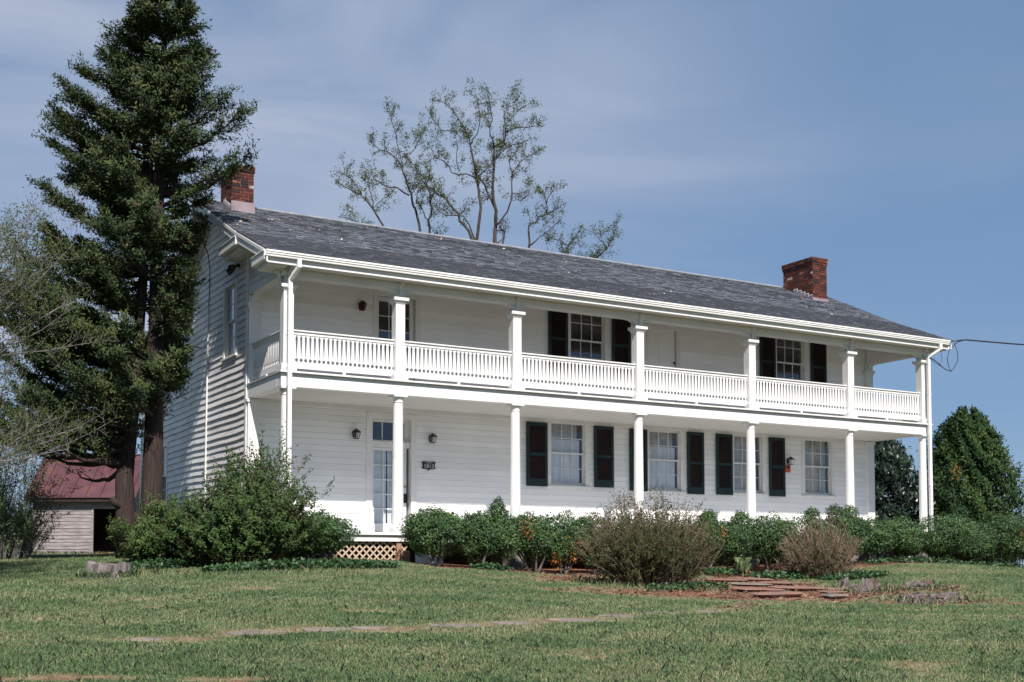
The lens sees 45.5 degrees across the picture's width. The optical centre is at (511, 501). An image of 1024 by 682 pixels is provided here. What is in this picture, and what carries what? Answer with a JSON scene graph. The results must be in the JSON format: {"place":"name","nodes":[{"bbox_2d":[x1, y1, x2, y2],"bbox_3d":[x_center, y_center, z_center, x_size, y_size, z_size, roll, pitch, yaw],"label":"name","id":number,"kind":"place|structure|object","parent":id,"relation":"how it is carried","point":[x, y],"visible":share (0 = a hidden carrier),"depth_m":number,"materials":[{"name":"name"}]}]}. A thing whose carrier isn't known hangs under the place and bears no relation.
{"place":"outdoors","nodes":[
{"label":"outdoors","id":0,"kind":"place"},
{"bbox_2d":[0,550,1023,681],"bbox_3d":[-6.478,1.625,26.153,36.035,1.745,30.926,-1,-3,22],"label":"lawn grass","id":1,"kind":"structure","parent":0,"point":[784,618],"depth_m":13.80,"materials":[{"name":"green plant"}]},
{"bbox_2d":[0,553,1023,681],"bbox_3d":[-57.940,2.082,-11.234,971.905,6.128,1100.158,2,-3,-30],"label":"ground","id":2,"kind":"structure","parent":0,"point":[549,569],"depth_m":14.78,"materials":[{"name":"green plant"}]},
{"bbox_2d":[4,508,32,552],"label":"distant wood","id":3,"kind":"object","parent":2,"relation":"on","point":[13,541],"visible":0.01,"depth_m":131.13,"materials":[{"name":"plant"}]},
{"bbox_2d":[0,444,81,559],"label":"loose bush","id":4,"kind":"object","parent":2,"relation":"on","point":[22,520],"visible":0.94,"depth_m":27.66,"materials":[{"name":"green plant"}]},
{"bbox_2d":[0,186,127,491],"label":"budding tree","id":5,"kind":"object","parent":2,"relation":"on","point":[14,285],"visible":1,"depth_m":20.46,"materials":[{"name":"green plant"}]},
{"bbox_2d":[25,454,139,553],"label":"shed","id":6,"kind":"structure","parent":2,"relation":"on","point":[89,506],"depth_m":46.08,"materials":[{"name":"wood"}]},
{"bbox_2d":[86,560,131,577],"bbox_3d":[-7.174,1.208,21.824,0.927,0.316,0.904,-1,-3,21],"label":"tree stump","id":7,"kind":"object","parent":2,"relation":"on","point":[91,566],"visible":0.74,"depth_m":21.52,"materials":[{"name":"grey wood"}]},
{"bbox_2d":[0,0,261,558],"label":"cedar tree","id":8,"kind":"object","parent":2,"relation":"on","point":[121,184],"visible":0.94,"depth_m":26.92,"materials":[{"name":"green plant"}]},
{"bbox_2d":[122,637,164,641],"bbox_3d":[-3.870,1.474,12.832,0.434,0.089,0.230,1,-3,-17],"label":"stepping stone","id":9,"kind":"object","parent":2,"relation":"on","point":[145,639],"visible":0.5,"depth_m":12.79,"materials":[{"name":"beige stone"}]},
{"bbox_2d":[106,489,188,562],"bbox_3d":[-7.218,0.514,24.853,2.078,1.618,2.238,2,-3,-30],"label":"leafy shrub","id":10,"kind":"object","parent":2,"relation":"on","point":[138,542],"visible":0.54,"depth_m":24.40,"materials":[{"name":"green plant"}]},
{"bbox_2d":[148,418,334,565],"bbox_3d":[-5.428,-0.158,24.394,3.596,2.995,3.203,2,-3,-30],"label":"arching bush","id":11,"kind":"object","parent":2,"relation":"on","point":[256,517],"visible":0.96,"depth_m":23.72,"materials":[{"name":"green plant"}]},
{"bbox_2d":[226,630,287,634],"bbox_3d":[-2.796,1.457,13.360,0.653,0.092,0.288,0,-3,4],"label":"stepping stone","id":12,"kind":"object","parent":2,"relation":"on","point":[255,632],"visible":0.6,"depth_m":13.34,"materials":[{"name":"grey stone"}]},
{"bbox_2d":[302,627,351,631],"bbox_3d":[-2.062,1.448,13.605,0.556,0.090,0.260,0,-3,-8],"label":"stepping stone","id":13,"kind":"object","parent":2,"relation":"on","point":[327,629],"visible":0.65,"depth_m":13.55,"materials":[{"name":"beige stone"}]},
{"bbox_2d":[301,510,360,558],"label":"boxwood shrub","id":14,"kind":"object","parent":2,"relation":"on","point":[340,528],"visible":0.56,"depth_m":25.14,"materials":[{"name":"green plant"}]},
{"bbox_2d":[330,152,401,225],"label":"locust tree","id":15,"kind":"object","parent":2,"relation":"on","point":[365,198],"visible":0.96,"depth_m":50.60,"materials":[{"name":"green plant"}]},
{"bbox_2d":[351,626,389,629],"bbox_3d":[-1.598,1.444,13.759,0.435,0.085,0.195,0,-3,-2],"label":"stepping stone","id":16,"kind":"object","parent":2,"relation":"on","point":[371,627],"visible":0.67,"depth_m":13.69,"materials":[{"name":"beige stone"}]},
{"bbox_2d":[359,96,447,234],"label":"locust tree","id":17,"kind":"object","parent":2,"relation":"on","point":[408,159],"visible":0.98,"depth_m":50.78,"materials":[{"name":"green plant"}]},
{"bbox_2d":[415,553,443,564],"bbox_3d":[-1.849,1.321,27.463,0.658,0.360,0.138,0,-3,-8],"label":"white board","id":18,"kind":"object","parent":2,"relation":"on","point":[424,559],"visible":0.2,"depth_m":27.45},
{"bbox_2d":[396,503,471,565],"bbox_3d":[-1.720,0.738,26.500,1.612,1.394,1.653,2,-3,-30],"label":"boxwood shrub","id":19,"kind":"object","parent":2,"relation":"on","point":[430,529],"visible":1,"depth_m":26.13,"materials":[{"name":"green plant"}]},
{"bbox_2d":[429,623,481,627],"bbox_3d":[-0.644,1.441,13.953,0.607,0.091,0.281,0,-3,0],"label":"stepping stone","id":20,"kind":"object","parent":2,"relation":"on","point":[456,625],"visible":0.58,"depth_m":13.93,"materials":[{"name":"beige stone"}]},
{"bbox_2d":[402,77,539,239],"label":"locust tree","id":21,"kind":"object","parent":2,"relation":"on","point":[476,177],"visible":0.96,"depth_m":50.47,"materials":[{"name":"green plant"}]},
{"bbox_2d":[452,508,502,567],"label":"boxwood shrub","id":22,"kind":"object","parent":2,"relation":"on","point":[481,525],"visible":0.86,"depth_m":26.70,"materials":[{"name":"green plant"}]},
{"bbox_2d":[467,79,547,243],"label":"locust tree","id":23,"kind":"object","parent":2,"relation":"on","point":[492,197],"visible":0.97,"depth_m":50.82,"materials":[{"name":"green plant"}]},
{"bbox_2d":[482,495,533,569],"bbox_3d":[-0.202,0.721,27.356,1.216,1.726,1.268,2,-3,-30],"label":"boxwood shrub","id":24,"kind":"object","parent":2,"relation":"on","point":[511,535],"visible":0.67,"depth_m":27.10,"materials":[{"name":"green plant"}]},
{"bbox_2d":[491,621,534,624],"bbox_3d":[0.017,1.444,14.284,0.512,0.089,0.259,0,-3,8],"label":"stepping stone","id":25,"kind":"object","parent":2,"relation":"on","point":[507,622],"visible":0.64,"depth_m":14.23,"materials":[{"name":"beige stone"}]},
{"bbox_2d":[517,509,567,572],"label":"boxwood shrub","id":26,"kind":"object","parent":2,"relation":"on","point":[539,543],"visible":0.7,"depth_m":27.47,"materials":[{"name":"green plant"}]},
{"bbox_2d":[139,165,952,568],"bbox_3d":[0.617,-2.815,36.525,21.125,10.365,13.338,2,-3,-30],"label":"farmhouse","id":27,"kind":"object","parent":2,"relation":"on","point":[523,381],"visible":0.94,"depth_m":31.18,"materials":[{"name":"white paint"}]},
{"bbox_2d":[162,442,168,503],"bbox_3d":[-9.795,-0.704,34.479,0.230,1.875,1.150,2,-3,-30],"label":"window","id":28,"kind":"structure","parent":27,"relation":"in","point":[165,445],"depth_m":34.47,"materials":[{"name":"grey glass"}]},
{"bbox_2d":[193,199,209,498],"bbox_3d":[-7.763,-3.161,30.539,0.251,8.846,0.647,-2,-3,26],"label":"grounding cable","id":29,"kind":"object","parent":27,"relation":"attached to","point":[207,370],"visible":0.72,"depth_m":30.76,"materials":[{"name":"white paint"}]},
{"bbox_2d":[221,277,237,364],"bbox_3d":[-6.703,-4.325,29.358,0.244,1.945,1.150,2,-3,-30],"label":"window","id":30,"kind":"structure","parent":27,"relation":"in","point":[229,352],"depth_m":29.64,"materials":[{"name":"white paint"}]},
{"bbox_2d":[226,263,239,275],"bbox_3d":[-6.550,-5.465,28.697,0.313,0.306,0.408,2,-3,-30],"label":"flood light","id":31,"kind":"object","parent":27,"relation":"attached to","point":[230,269],"visible":1,"depth_m":28.62,"materials":[{"name":"black metal"}]},
{"bbox_2d":[352,428,360,438],"bbox_3d":[-3.730,-1.629,29.268,0.230,0.255,0.241,2,-3,-30],"label":"wall lantern","id":32,"kind":"object","parent":27,"relation":"attached to","point":[355,431],"depth_m":29.23,"materials":[{"name":"black metal"}]},
{"bbox_2d":[358,300,366,310],"bbox_3d":[-3.612,-4.741,29.502,0.230,0.255,0.241,2,-3,-30],"label":"wall lantern","id":33,"kind":"object","parent":27,"relation":"attached to","point":[362,304],"depth_m":29.45,"materials":[{"name":"black metal"}]},
{"bbox_2d":[372,447,406,531],"bbox_3d":[-3.029,-0.259,29.907,0.952,2.115,0.174,2,-3,-30],"label":"door","id":34,"kind":"structure","parent":27,"relation":"in","point":[379,524],"depth_m":29.86,"materials":[{"name":"white paint"}]},
{"bbox_2d":[378,296,413,380],"bbox_3d":[-2.887,-3.820,30.124,0.996,2.410,0.040,2,-3,-30],"label":"door","id":35,"kind":"structure","parent":27,"relation":"in","point":[411,302],"depth_m":30.31,"materials":[{"name":"white paint"}]},
{"bbox_2d":[422,461,434,469],"bbox_3d":[-2.068,-0.882,30.325,0.370,0.220,0.032,2,-3,-30],"label":"date plaque","id":36,"kind":"object","parent":27,"relation":"attached to","point":[428,465],"visible":1,"depth_m":30.30,"materials":[{"name":"black metal"}]},
{"bbox_2d":[428,433,436,442],"bbox_3d":[-1.967,-1.577,30.293,0.230,0.255,0.241,2,-3,-30],"label":"wall lantern","id":37,"kind":"object","parent":27,"relation":"attached to","point":[431,436],"depth_m":30.25,"materials":[{"name":"black metal"}]},
{"bbox_2d":[221,206,832,314],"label":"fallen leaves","id":38,"kind":"object","parent":27,"relation":"on","point":[440,238],"visible":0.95,"depth_m":30.28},
{"bbox_2d":[546,422,590,490],"bbox_3d":[1.456,-1.255,32.499,1.380,1.925,0.244,2,-3,-30],"label":"window","id":39,"kind":"structure","parent":27,"relation":"in","point":[563,445],"depth_m":32.56,"materials":[{"name":"grey glass"}]},
{"bbox_2d":[567,313,608,379],"bbox_3d":[2.010,-4.309,32.976,1.400,2.175,0.230,2,-3,-30],"label":"window","id":40,"kind":"structure","parent":27,"relation":"in","point":[604,325],"depth_m":33.19,"materials":[{"name":"white paint"}]},
{"bbox_2d":[648,328,674,401],"bbox_3d":[4.180,-3.616,34.169,0.948,2.410,0.090,2,-3,-30],"label":"door","id":41,"kind":"structure","parent":27,"relation":"in","point":[661,343],"depth_m":34.22,"materials":[{"name":"white paint"}]},
{"bbox_2d":[645,429,685,495],"bbox_3d":[4.226,-1.133,34.108,1.390,1.925,0.244,2,-3,-30],"label":"window","id":42,"kind":"structure","parent":27,"relation":"in","point":[661,454],"depth_m":34.19,"materials":[{"name":"grey glass"}]},
{"bbox_2d":[731,435,767,497],"bbox_3d":[6.844,-1.086,35.623,1.380,1.925,0.230,2,-3,-30],"label":"window","id":43,"kind":"structure","parent":27,"relation":"in","point":[739,442],"depth_m":35.64,"materials":[{"name":"white paint"}]},
{"bbox_2d":[785,465,790,471],"bbox_3d":[8.188,-0.977,36.312,0.250,0.215,0.028,2,-3,-30],"label":"wall placard","id":44,"kind":"object","parent":27,"relation":"attached to","point":[787,468],"depth_m":36.30,"materials":[{"name":"metal"}]},
{"bbox_2d":[787,456,794,464],"bbox_3d":[8.266,-1.216,36.239,0.230,0.255,0.241,2,-3,-30],"label":"wall lantern","id":45,"kind":"object","parent":27,"relation":"attached to","point":[790,458],"depth_m":36.20,"materials":[{"name":"black metal"}]},
{"bbox_2d":[776,339,807,397],"bbox_3d":[8.306,-4.124,36.636,1.390,2.175,0.230,2,-3,-30],"label":"window","id":46,"kind":"structure","parent":27,"relation":"in","point":[803,345],"depth_m":36.86,"materials":[{"name":"black glass"}]},
{"bbox_2d":[801,440,835,499],"bbox_3d":[9.229,-1.031,37.011,1.380,1.935,0.230,2,-3,-30],"label":"window","id":47,"kind":"structure","parent":27,"relation":"in","point":[813,452],"depth_m":37.10,"materials":[{"name":"grey glass"}]},
{"bbox_2d":[930,339,1023,371],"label":"power cable","id":48,"kind":"object","parent":27,"relation":"attached to","point":[970,340],"visible":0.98,"depth_m":36.46,"materials":[{"name":"black rubber"}]},
{"bbox_2d":[542,507,587,573],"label":"boxwood shrub","id":49,"kind":"object","parent":2,"relation":"on","point":[565,549],"visible":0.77,"depth_m":27.70,"materials":[{"name":"green plant"}]},
{"bbox_2d":[119,554,1023,589],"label":"ivy","id":50,"kind":"object","parent":2,"relation":"on","point":[296,563],"visible":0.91,"depth_m":24.17,"materials":[{"name":"green plant"}]},
{"bbox_2d":[519,177,624,258],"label":"locust tree","id":51,"kind":"object","parent":2,"relation":"on","point":[605,248],"visible":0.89,"depth_m":50.54,"materials":[{"name":"green plant"}]},
{"bbox_2d":[546,618,598,621],"bbox_3d":[0.725,1.454,14.739,0.658,0.092,0.287,0,-3,-8],"label":"stepping stone","id":52,"kind":"object","parent":2,"relation":"on","point":[571,619],"visible":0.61,"depth_m":14.68,"materials":[{"name":"beige stone"}]},
{"bbox_2d":[576,509,614,574],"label":"boxwood shrub","id":53,"kind":"object","parent":2,"relation":"on","point":[587,526],"visible":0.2,"depth_m":28.38,"materials":[{"name":"green plant"}]},
{"bbox_2d":[597,614,635,617],"bbox_3d":[1.409,1.477,15.466,0.595,0.094,0.349,-1,-3,19],"label":"stepping stone","id":54,"kind":"object","parent":2,"relation":"on","point":[616,615],"visible":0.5,"depth_m":15.38,"materials":[{"name":"grey stone"}]},
{"bbox_2d":[568,484,723,586],"bbox_3d":[2.882,0.658,25.201,3.582,2.253,2.715,2,-3,-30],"label":"brown bush","id":55,"kind":"object","parent":2,"relation":"on","point":[637,551],"visible":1,"depth_m":24.57,"materials":[{"name":"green plant"}]},
{"bbox_2d":[646,611,680,614],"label":"stepping stone","id":56,"kind":"object","parent":2,"relation":"on","point":[658,612],"visible":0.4,"depth_m":16.36,"materials":[{"name":"grey stone"}]},
{"bbox_2d":[690,508,728,567],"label":"boxwood shrub","id":57,"kind":"object","parent":2,"relation":"on","point":[719,536],"visible":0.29,"depth_m":30.05,"materials":[{"name":"green plant"}]},
{"bbox_2d":[694,610,724,612],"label":"stepping stone","id":58,"kind":"object","parent":2,"relation":"on","point":[707,611],"visible":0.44,"depth_m":17.82,"materials":[{"name":"beige stone"}]},
{"bbox_2d":[420,563,1023,611],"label":"straw litter","id":59,"kind":"object","parent":2,"relation":"on","point":[687,590],"visible":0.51,"depth_m":23.64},
{"bbox_2d":[703,578,746,581],"bbox_3d":[4.822,1.762,27.429,1.079,0.078,0.468,1,-3,-12],"label":"flagstone","id":60,"kind":"object","parent":2,"relation":"on","point":[727,580],"visible":0.92,"depth_m":27.31,"materials":[{"name":"brown stone"}]},
{"bbox_2d":[716,510,755,568],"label":"boxwood shrub","id":61,"kind":"object","parent":2,"relation":"on","point":[739,538],"visible":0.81,"depth_m":30.40,"materials":[{"name":"green plant"}]},
{"bbox_2d":[734,557,751,576],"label":"cabbage plant","id":62,"kind":"object","parent":2,"relation":"on","point":[742,564],"visible":0.95,"depth_m":29.39,"materials":[{"name":"green plant"}]},
{"bbox_2d":[724,582,772,585],"bbox_3d":[5.032,1.764,26.089,1.056,0.083,0.742,2,-3,-30],"label":"flagstone","id":63,"kind":"object","parent":2,"relation":"on","point":[747,584],"visible":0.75,"depth_m":25.88,"materials":[{"name":"grey stone"}]},
{"bbox_2d":[732,577,773,580],"bbox_3d":[5.559,1.786,28.094,0.860,0.088,0.677,-2,-3,26],"label":"flagstone","id":64,"kind":"object","parent":2,"relation":"on","point":[756,579],"visible":0.89,"depth_m":27.93,"materials":[{"name":"brown stone"}]},
{"bbox_2d":[730,587,784,591],"bbox_3d":[4.891,1.756,24.484,0.969,0.100,0.751,2,-3,-30],"label":"flagstone","id":65,"kind":"object","parent":2,"relation":"on","point":[763,589],"visible":0.96,"depth_m":24.30,"materials":[{"name":"beige stone"}]},
{"bbox_2d":[740,510,800,570],"bbox_3d":[6.533,1.022,31.280,1.677,1.634,1.666,2,-3,-30],"label":"boxwood shrub","id":66,"kind":"object","parent":2,"relation":"on","point":[766,531],"visible":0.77,"depth_m":30.84,"materials":[{"name":"green plant"}]},
{"bbox_2d":[757,581,792,584],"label":"flagstone","id":67,"kind":"object","parent":2,"relation":"on","point":[776,582],"visible":0.86,"depth_m":26.70,"materials":[{"name":"brown stone"}]},
{"bbox_2d":[748,591,803,596],"bbox_3d":[5.104,1.772,23.389,1.359,0.097,0.442,2,-3,-30],"label":"flagstone","id":68,"kind":"object","parent":2,"relation":"on","point":[779,594],"visible":1,"depth_m":23.23,"materials":[{"name":"beige stone"}]},
{"bbox_2d":[771,585,817,589],"bbox_3d":[5.883,1.782,25.253,1.167,0.092,0.631,0,-3,-7],"label":"flagstone","id":69,"kind":"object","parent":2,"relation":"on","point":[794,587],"visible":0.86,"depth_m":25.07,"materials":[{"name":"brown stone"}]},
{"bbox_2d":[787,506,832,560],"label":"boxwood shrub","id":70,"kind":"object","parent":2,"relation":"on","point":[809,511],"visible":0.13,"depth_m":31.89,"materials":[{"name":"green plant"}]},
{"bbox_2d":[774,508,862,578],"bbox_3d":[7.517,1.034,29.770,2.449,1.782,2.014,2,-3,-30],"label":"bare shrub","id":71,"kind":"object","parent":2,"relation":"on","point":[818,552],"visible":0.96,"depth_m":29.43,"materials":[{"name":"brown plant"}]},
{"bbox_2d":[819,590,846,593],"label":"flagstone","id":72,"kind":"object","parent":2,"relation":"on","point":[833,591],"visible":0.89,"depth_m":24.28,"materials":[{"name":"beige stone"}]},
{"bbox_2d":[820,593,848,597],"bbox_3d":[6.226,1.816,23.571,0.673,0.079,0.372,2,-3,-30],"label":"flagstone","id":73,"kind":"object","parent":2,"relation":"on","point":[830,595],"visible":1,"depth_m":23.44,"materials":[{"name":"grey stone"}]},
{"bbox_2d":[814,587,872,590],"bbox_3d":[6.859,1.807,25.220,1.377,0.092,0.618,0,-3,-4],"label":"flagstone","id":74,"kind":"object","parent":2,"relation":"on","point":[823,588],"visible":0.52,"depth_m":24.96,"materials":[{"name":"brown stone"}]},
{"bbox_2d":[822,503,869,557],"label":"boxwood shrub","id":75,"kind":"object","parent":2,"relation":"on","point":[855,524],"visible":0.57,"depth_m":32.31,"materials":[{"name":"green plant"}]},
{"bbox_2d":[839,577,880,592],"bbox_3d":[7.135,1.742,25.121,0.896,0.388,0.525,2,-3,-30],"label":"tree stump","id":76,"kind":"object","parent":2,"relation":"on","point":[868,584],"visible":0.7,"depth_m":25.03,"materials":[{"name":"grey wood"}]},
{"bbox_2d":[857,516,897,563],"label":"boxwood shrub","id":77,"kind":"object","parent":2,"relation":"on","point":[881,540],"visible":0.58,"depth_m":32.66,"materials":[{"name":"green plant"}]},
{"bbox_2d":[877,515,927,561],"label":"boxwood shrub","id":78,"kind":"object","parent":2,"relation":"on","point":[907,543],"visible":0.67,"depth_m":33.22,"materials":[{"name":"green plant"}]},
{"bbox_2d":[874,439,938,561],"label":"holly tree","id":79,"kind":"object","parent":2,"relation":"on","point":[893,472],"visible":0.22,"depth_m":43.33,"materials":[{"name":"green plant"}]},
{"bbox_2d":[832,584,985,597],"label":"wood chips","id":80,"kind":"object","parent":2,"relation":"on","point":[892,591],"visible":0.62,"depth_m":24.76,"materials":[{"name":"wood"}]},
{"bbox_2d":[901,579,936,589],"bbox_3d":[8.661,1.773,26.003,0.879,0.244,0.611,2,-3,-30],"label":"tree stump","id":81,"kind":"object","parent":2,"relation":"on","point":[921,583],"visible":0.69,"depth_m":25.94,"materials":[{"name":"grey wood"}]},
{"bbox_2d":[899,591,967,603],"bbox_3d":[8.021,1.822,23.161,1.572,0.245,0.944,2,-3,-30],"label":"tree stump","id":82,"kind":"object","parent":2,"relation":"on","point":[925,596],"visible":0.66,"depth_m":22.92,"materials":[{"name":"grey wood"}]},
{"bbox_2d":[909,511,975,562],"bbox_3d":[12.031,1.026,34.386,1.752,1.555,1.832,2,-3,-30],"label":"boxwood shrub","id":83,"kind":"object","parent":2,"relation":"on","point":[948,534],"visible":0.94,"depth_m":33.90,"materials":[{"name":"green plant"}]},
{"bbox_2d":[914,404,1023,565],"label":"conical evergreen","id":84,"kind":"object","parent":2,"relation":"on","point":[969,448],"visible":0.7,"depth_m":43.05,"materials":[{"name":"green plant"}]},
{"bbox_2d":[949,517,998,564],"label":"boxwood shrub","id":85,"kind":"object","parent":2,"relation":"on","point":[981,546],"visible":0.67,"depth_m":34.87,"materials":[{"name":"green plant"}]},
{"bbox_2d":[983,512,1023,565],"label":"boxwood shrub","id":86,"kind":"object","parent":2,"relation":"on","point":[1010,541],"visible":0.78,"depth_m":35.53,"materials":[{"name":"green plant"}]},
{"bbox_2d":[0,0,1023,565],"label":"sky","id":87,"kind":"structure","parent":0,"point":[882,141],"materials":[{"name":"blue"}]}
]}

